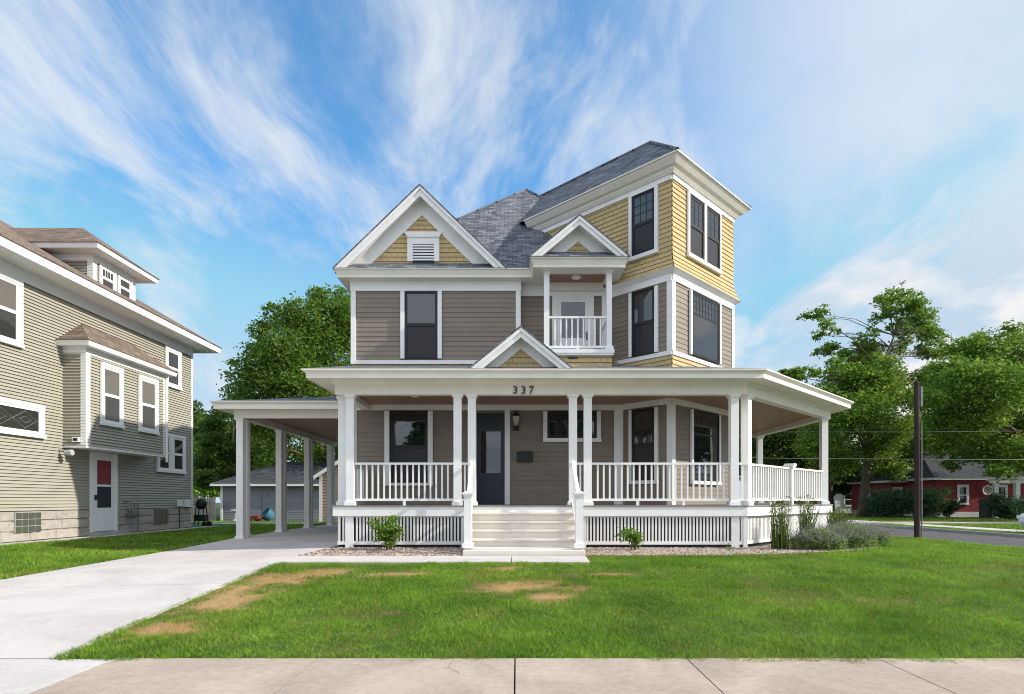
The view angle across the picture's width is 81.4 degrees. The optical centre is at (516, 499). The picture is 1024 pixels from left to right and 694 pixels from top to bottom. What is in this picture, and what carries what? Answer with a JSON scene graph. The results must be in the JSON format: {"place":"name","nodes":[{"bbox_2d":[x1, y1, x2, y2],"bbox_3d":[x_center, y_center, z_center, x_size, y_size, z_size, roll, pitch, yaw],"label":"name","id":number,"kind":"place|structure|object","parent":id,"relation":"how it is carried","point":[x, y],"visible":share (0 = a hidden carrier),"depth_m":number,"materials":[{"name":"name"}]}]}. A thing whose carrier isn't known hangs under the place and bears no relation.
{"place":"outdoors","nodes":[
{"label":"outdoors","id":0,"kind":"place"},
{"bbox_2d":[0,523,302,545],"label":"neighbour path","id":1,"kind":"structure","parent":0,"point":[126,534],"depth_m":17.11,"materials":[{"name":"concrete"}]},
{"bbox_2d":[0,524,338,693],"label":"driveway","id":2,"kind":"structure","parent":0,"point":[45,617],"depth_m":7.70,"materials":[{"name":"concrete"}]},
{"bbox_2d":[0,503,1023,693],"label":"lawn","id":3,"kind":"structure","parent":0,"point":[392,612],"depth_m":6.73,"materials":[{"name":"plant"}]},
{"bbox_2d":[0,220,221,543],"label":"neighbour house","id":4,"kind":"structure","parent":3,"relation":"on","point":[96,397],"depth_m":16.12,"materials":[{"name":"beige plastic"}]},
{"bbox_2d":[0,271,24,348],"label":"window","id":5,"kind":"structure","parent":4,"relation":"in","point":[11,288],"depth_m":13.83,"materials":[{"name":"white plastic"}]},
{"bbox_2d":[0,397,46,438],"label":"window","id":6,"kind":"structure","parent":4,"relation":"in","point":[20,418],"depth_m":14.11,"materials":[{"name":"white plastic"}]},
{"bbox_2d":[13,511,40,532],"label":"basement window","id":7,"kind":"structure","parent":4,"relation":"in","point":[24,522],"depth_m":14.27,"materials":[{"name":"glass"}]},
{"bbox_2d":[89,451,117,532],"bbox_3d":[-11.755,-0.220,16.950,0.090,2.240,1.100,0,0,0],"label":"side door","id":8,"kind":"structure","parent":4,"relation":"in","point":[103,469],"depth_m":16.92,"materials":[{"name":"white plastic"}]},
{"bbox_2d":[99,265,116,290],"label":"window","id":9,"kind":"structure","parent":4,"relation":"in","point":[108,278],"depth_m":17.58,"materials":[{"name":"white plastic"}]},
{"bbox_2d":[100,361,124,428],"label":"window","id":10,"kind":"structure","parent":4,"relation":"in","point":[111,376],"depth_m":16.36,"materials":[{"name":"white plastic"}]},
{"bbox_2d":[117,275,132,299],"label":"window","id":11,"kind":"structure","parent":4,"relation":"in","point":[125,287],"depth_m":18.35,"materials":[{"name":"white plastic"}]},
{"bbox_2d":[138,374,159,434],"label":"window","id":12,"kind":"structure","parent":4,"relation":"in","point":[148,388],"depth_m":18.00,"materials":[{"name":"white plastic"}]},
{"bbox_2d":[152,508,167,523],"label":"basement window","id":13,"kind":"structure","parent":4,"relation":"in","point":[160,516],"depth_m":19.59,"materials":[{"name":"glass"}]},
{"bbox_2d":[156,433,172,472],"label":"window","id":14,"kind":"structure","parent":4,"relation":"in","point":[161,466],"depth_m":19.97,"materials":[{"name":"white plastic"}]},
{"bbox_2d":[165,345,182,390],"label":"window","id":15,"kind":"structure","parent":4,"relation":"in","point":[173,357],"depth_m":20.41,"materials":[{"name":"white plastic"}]},
{"bbox_2d":[172,434,186,473],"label":"window","id":16,"kind":"structure","parent":4,"relation":"in","point":[178,442],"depth_m":20.66,"materials":[{"name":"white plastic"}]},
{"bbox_2d":[193,497,211,525],"bbox_3d":[-11.999,0.441,22.696,0.537,1.133,0.428,0,0,0],"label":"barbecue grill","id":17,"kind":"object","parent":3,"relation":"on","point":[200,502],"visible":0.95,"depth_m":22.55,"materials":[{"name":"black metal"}]},
{"bbox_2d":[191,497,215,520],"bbox_3d":[-26.885,0.625,39.100,14.230,1.650,0.200,0,0,0],"label":"wooden fence","id":18,"kind":"object","parent":3,"relation":"on","point":[211,507],"visible":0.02,"depth_m":39.00,"materials":[{"name":"grey wood"}]},
{"bbox_2d":[193,399,214,455],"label":"shade tree","id":19,"kind":"object","parent":3,"relation":"on","point":[198,416],"visible":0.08,"depth_m":90.87,"materials":[{"name":"green plant"}]},
{"bbox_2d":[193,438,219,497],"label":"broadleaf tree","id":20,"kind":"object","parent":3,"relation":"on","point":[210,493],"visible":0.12,"depth_m":71.97,"materials":[{"name":"green plant"}]},
{"bbox_2d":[193,393,270,492],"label":"broadleaf tree","id":21,"kind":"object","parent":3,"relation":"on","point":[220,442],"visible":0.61,"depth_m":51.42,"materials":[{"name":"green plant"}]},
{"bbox_2d":[216,419,275,461],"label":"shade tree","id":22,"kind":"object","parent":3,"relation":"on","point":[260,440],"visible":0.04,"depth_m":80.87,"materials":[{"name":"green plant"}]},
{"bbox_2d":[250,516,261,520],"bbox_3d":[-16.875,0.992,37.600,1.271,0.757,0.560,0,0,0],"label":"toy wagon","id":23,"kind":"object","parent":3,"relation":"on","point":[256,518],"visible":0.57,"depth_m":37.37,"materials":[{"name":"red plastic"}]},
{"bbox_2d":[260,507,274,520],"bbox_3d":[-16.057,0.918,38.195,0.874,0.914,0.887,0,0,29],"label":"plastic tub","id":24,"kind":"object","parent":3,"relation":"on","point":[268,514],"visible":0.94,"depth_m":38.05,"materials":[{"name":"teal plastic"}]},
{"bbox_2d":[209,462,326,520],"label":"garage","id":25,"kind":"structure","parent":3,"relation":"on","point":[261,479],"depth_m":39.99,"materials":[{"name":"wood"}]},
{"bbox_2d":[216,282,351,483],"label":"broadleaf tree","id":26,"kind":"object","parent":3,"relation":"on","point":[307,339],"visible":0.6,"depth_m":41.84,"materials":[{"name":"green plant"}]},
{"bbox_2d":[313,460,337,521],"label":"shed","id":27,"kind":"structure","parent":3,"relation":"on","point":[321,476],"depth_m":29.98,"materials":[{"name":"beige"}]},
{"bbox_2d":[282,556,589,563],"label":"walkway","id":28,"kind":"structure","parent":3,"relation":"on","point":[414,559],"depth_m":10.19,"materials":[{"name":"concrete"}]},
{"bbox_2d":[209,141,853,556],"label":"house","id":29,"kind":"structure","parent":3,"relation":"on","point":[575,335],"depth_m":14.30,"materials":[{"name":"beige paint"}]},
{"bbox_2d":[384,411,432,485],"bbox_3d":[-2.650,-1.265,14.542,1.200,1.830,0.075,0,0,0],"label":"window","id":30,"kind":"structure","parent":29,"relation":"in","point":[408,435],"depth_m":14.56,"materials":[{"name":"black glass"}]},
{"bbox_2d":[400,291,441,358],"bbox_3d":[-2.345,-4.285,14.555,1.010,1.650,0.050,0,0,0],"label":"window","id":31,"kind":"structure","parent":29,"relation":"in","point":[420,311],"depth_m":14.56,"materials":[{"name":"grey glass"}]},
{"bbox_2d":[476,410,509,504],"bbox_3d":[-0.645,-1.045,14.565,0.950,2.310,0.070,0,0,0],"label":"front door","id":32,"kind":"structure","parent":29,"relation":"in","point":[492,429],"depth_m":14.56,"materials":[{"name":"blue paint"}]},
{"bbox_2d":[517,451,532,461],"bbox_3d":[0.195,-1.065,14.523,0.400,0.260,0.115,0,0,0],"label":"mailbox","id":33,"kind":"object","parent":29,"relation":"attached to","point":[524,456],"visible":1,"depth_m":14.48,"materials":[{"name":"brown metal"}]},
{"bbox_2d":[543,411,601,441],"bbox_3d":[1.345,-1.795,14.542,1.430,0.750,0.075,0,0,0],"label":"window","id":34,"kind":"structure","parent":29,"relation":"in","point":[555,423],"depth_m":14.55,"materials":[{"name":"white paint"}]},
{"bbox_2d":[552,296,593,348],"bbox_3d":[1.400,-4.300,14.865,1.040,1.600,0.070,0,0,0],"label":"balcony door","id":35,"kind":"structure","parent":29,"relation":"in","point":[561,305],"depth_m":14.86,"materials":[{"name":"white paint"}]},
{"bbox_2d":[628,285,658,357],"bbox_3d":[2.986,-4.210,14.081,0.799,1.540,0.050,0,0,45],"label":"window","id":36,"kind":"structure","parent":29,"relation":"in","point":[643,305],"depth_m":14.08,"materials":[{"name":"black glass"}]},
{"bbox_2d":[628,184,658,262],"bbox_3d":[2.977,-6.530,14.072,0.075,1.580,0.819,0,0,-45],"label":"window","id":37,"kind":"structure","parent":29,"relation":"in","point":[643,206],"depth_m":14.07,"materials":[{"name":"black glass"}]},
{"bbox_2d":[628,407,658,483],"bbox_3d":[2.977,-1.270,14.072,0.075,1.780,0.819,0,0,-45],"label":"window","id":38,"kind":"structure","parent":29,"relation":"in","point":[643,424],"depth_m":14.08,"materials":[{"name":"black glass"}]},
{"bbox_2d":[687,189,706,266],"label":"window","id":39,"kind":"structure","parent":29,"relation":"in","point":[696,206],"depth_m":14.30,"materials":[{"name":"black glass"}]},
{"bbox_2d":[689,289,721,364],"bbox_3d":[4.647,-4.220,14.633,0.050,1.520,1.570,0,0,45],"label":"window","id":40,"kind":"structure","parent":29,"relation":"in","point":[705,314],"depth_m":14.62,"materials":[{"name":"grey glass"}]},
{"bbox_2d":[690,409,721,484],"bbox_3d":[4.665,-1.270,14.634,0.075,1.780,1.505,0,0,45],"label":"window","id":41,"kind":"structure","parent":29,"relation":"in","point":[705,427],"depth_m":14.62,"materials":[{"name":"black glass"}]},
{"bbox_2d":[705,202,722,274],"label":"window","id":42,"kind":"structure","parent":29,"relation":"in","point":[713,216],"depth_m":14.93,"materials":[{"name":"black glass"}]},
{"bbox_2d":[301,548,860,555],"bbox_3d":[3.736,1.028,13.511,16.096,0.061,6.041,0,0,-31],"label":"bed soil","id":43,"kind":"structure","parent":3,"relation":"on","point":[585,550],"depth_m":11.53,"materials":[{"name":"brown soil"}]},
{"bbox_2d":[364,515,405,549],"bbox_3d":[-2.638,0.638,11.845,0.778,0.790,0.674,0,0,-28],"label":"green shrub","id":44,"kind":"object","parent":43,"relation":"on","point":[386,535],"visible":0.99,"depth_m":11.75,"materials":[{"name":"green plant"}]},
{"bbox_2d":[298,542,878,555],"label":"gravel","id":45,"kind":"structure","parent":43,"relation":"on","point":[414,551],"depth_m":11.51,"materials":[{"name":"grey gravel"}]},
{"bbox_2d":[614,525,643,549],"bbox_3d":[2.218,0.749,11.821,0.630,0.567,0.547,0,0,0],"label":"green shrub","id":46,"kind":"object","parent":45,"relation":"on","point":[636,536],"visible":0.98,"depth_m":11.74,"materials":[{"name":"green plant"}]},
{"bbox_2d":[793,494,827,546],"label":"ornamental grass","id":47,"kind":"object","parent":45,"relation":"on","point":[804,519],"depth_m":12.61,"materials":[{"name":"green plant"}]},
{"bbox_2d":[788,524,851,550],"bbox_3d":[6.120,0.758,12.019,1.364,0.534,1.186,0,0,0],"label":"lavender bush","id":48,"kind":"object","parent":45,"relation":"on","point":[812,538],"visible":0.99,"depth_m":11.81,"materials":[{"name":"green plant"}]},
{"bbox_2d":[825,506,860,525],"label":"ornamental grass","id":49,"kind":"object","parent":45,"relation":"on","point":[840,517],"depth_m":13.44,"materials":[{"name":"green plant"}]},
{"bbox_2d":[807,518,882,548],"bbox_3d":[6.865,0.696,12.459,1.607,0.654,1.333,0,0,-21],"label":"lavender bush","id":50,"kind":"object","parent":45,"relation":"on","point":[859,534],"visible":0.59,"depth_m":12.15,"materials":[{"name":"green plant"}]},
{"bbox_2d":[765,496,795,549],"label":"ornamental grass","id":51,"kind":"object","parent":43,"relation":"on","point":[781,537],"depth_m":11.99,"materials":[{"name":"green plant"}]},
{"bbox_2d":[830,520,899,546],"bbox_3d":[7.521,0.738,13.010,1.350,0.582,1.281,0,0,0],"label":"lavender bush","id":52,"kind":"object","parent":43,"relation":"on","point":[884,537],"visible":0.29,"depth_m":12.70,"materials":[{"name":"green plant"}]},
{"bbox_2d":[739,438,778,480],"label":"shade tree","id":53,"kind":"object","parent":3,"relation":"on","point":[740,467],"visible":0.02,"depth_m":82.94,"materials":[{"name":"green plant"}]},
{"bbox_2d":[778,366,811,385],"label":"broadleaf tree","id":54,"kind":"object","parent":3,"relation":"on","point":[793,372],"visible":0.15,"depth_m":70.29,"materials":[{"name":"green plant"}]},
{"bbox_2d":[739,425,854,503],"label":"broadleaf tree","id":55,"kind":"object","parent":3,"relation":"on","point":[772,448],"visible":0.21,"depth_m":58.12,"materials":[{"name":"green plant"}]},
{"bbox_2d":[807,447,861,513],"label":"broadleaf tree","id":56,"kind":"object","parent":3,"relation":"on","point":[835,486],"visible":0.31,"depth_m":57.79,"materials":[{"name":"green plant"}]},
{"bbox_2d":[833,493,850,512],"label":"pale house","id":57,"kind":"structure","parent":3,"relation":"on","point":[840,500],"depth_m":63.98,"materials":[{"name":"white plastic"}]},
{"bbox_2d":[843,494,850,505],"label":"window","id":58,"kind":"structure","parent":57,"relation":"in","point":[846,498],"depth_m":63.95,"materials":[{"name":"white plastic"}]},
{"bbox_2d":[786,280,951,515],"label":"broadleaf tree","id":59,"kind":"object","parent":3,"relation":"on","point":[868,381],"visible":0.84,"depth_m":49.65,"materials":[{"name":"green plant"}]},
{"bbox_2d":[858,484,923,517],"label":"round bush","id":60,"kind":"object","parent":3,"relation":"on","point":[885,504],"visible":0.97,"depth_m":46.86,"materials":[{"name":"green plant"}]},
{"bbox_2d":[914,381,922,537],"bbox_3d":[13.284,-1.216,19.700,0.252,5.409,0.184,0,0,0],"label":"utility pole","id":61,"kind":"object","parent":3,"relation":"on","point":[918,397],"visible":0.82,"depth_m":19.64,"materials":[{"name":"brown wood"}]},
{"bbox_2d":[895,482,953,517],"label":"round bush","id":62,"kind":"object","parent":3,"relation":"on","point":[931,501],"visible":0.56,"depth_m":46.49,"materials":[{"name":"green plant"}]},
{"bbox_2d":[841,450,1023,516],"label":"red house","id":63,"kind":"structure","parent":3,"relation":"on","point":[968,482],"depth_m":48.08,"materials":[{"name":"paint"}]},
{"bbox_2d":[892,487,902,494],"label":"window","id":64,"kind":"structure","parent":63,"relation":"in","point":[894,488],"depth_m":51.92,"materials":[{"name":"white plastic"}]},
{"bbox_2d":[957,485,968,504],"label":"window","id":65,"kind":"structure","parent":63,"relation":"in","point":[962,490],"depth_m":47.93,"materials":[{"name":"white plastic"}]},
{"bbox_2d":[982,485,991,494],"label":"satellite dish","id":66,"kind":"object","parent":63,"relation":"attached to","point":[987,489],"visible":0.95,"depth_m":47.55,"materials":[{"name":"white paint"}]},
{"bbox_2d":[999,485,1007,497],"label":"window","id":67,"kind":"structure","parent":63,"relation":"in","point":[1004,487],"depth_m":47.93,"materials":[{"name":"white plastic"}]},
{"bbox_2d":[860,398,1020,467],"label":"broadleaf tree","id":68,"kind":"object","parent":3,"relation":"on","point":[921,412],"visible":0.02,"depth_m":66.38,"materials":[{"name":"green plant"}]},
{"bbox_2d":[934,498,961,516],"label":"round bush","id":69,"kind":"object","parent":3,"relation":"on","point":[952,507],"visible":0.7,"depth_m":46.87,"materials":[{"name":"green plant"}]},
{"bbox_2d":[906,318,1023,482],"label":"broadleaf tree","id":70,"kind":"object","parent":3,"relation":"on","point":[965,376],"visible":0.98,"depth_m":39.42,"materials":[{"name":"green plant"}]},
{"bbox_2d":[978,498,1023,517],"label":"board fence","id":71,"kind":"object","parent":3,"relation":"on","point":[983,513],"visible":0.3,"depth_m":46.60,"materials":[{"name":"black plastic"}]},
{"bbox_2d":[979,488,1023,519],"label":"round bush","id":72,"kind":"object","parent":3,"relation":"on","point":[1004,507],"visible":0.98,"depth_m":41.54,"materials":[{"name":"green plant"}]},
{"bbox_2d":[986,478,1023,518],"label":"porch","id":73,"kind":"object","parent":3,"relation":"on","point":[1016,482],"visible":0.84,"depth_m":44.58,"materials":[{"name":"white plastic"}]},
{"bbox_2d":[0,0,1023,502],"label":"sky","id":74,"kind":"structure","parent":0,"point":[235,152],"materials":[{"name":"blue"}]},
{"bbox_2d":[28,658,1023,693],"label":"sidewalk","id":75,"kind":"structure","parent":0,"point":[435,676],"depth_m":4.61,"materials":[{"name":"concrete"}]},
{"bbox_2d":[794,501,817,503],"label":"garden fence","id":76,"kind":"object","parent":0,"point":[803,502],"depth_m":57.00,"materials":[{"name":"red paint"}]},
{"bbox_2d":[739,457,1023,459],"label":"power line","id":77,"kind":"object","parent":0,"point":[941,459],"visible":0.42,"depth_m":32.99,"materials":[{"name":"grey metal"}]},
{"bbox_2d":[852,522,1018,523],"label":"drive","id":78,"kind":"structure","parent":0,"point":[948,522],"depth_m":35.57,"materials":[{"name":"concrete"}]},
{"bbox_2d":[849,520,1023,531],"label":"sidewalk","id":79,"kind":"structure","parent":0,"point":[994,529],"depth_m":29.43,"materials":[{"name":"concrete"}]},
{"bbox_2d":[871,526,1023,547],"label":"side street","id":80,"kind":"structure","parent":0,"point":[998,540],"depth_m":23.09,"materials":[{"name":"grey asphalt"}]},
{"bbox_2d":[847,522,1023,547],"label":"kerb","id":81,"kind":"structure","parent":80,"relation":"on","point":[970,532],"depth_m":26.14,"materials":[{"name":"concrete"}]},
{"bbox_2d":[1017,513,1023,525],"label":"parked car","id":82,"kind":"object","parent":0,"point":[1020,517],"visible":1,"depth_m":25.11,"materials":[{"name":"white paint"}]}
]}

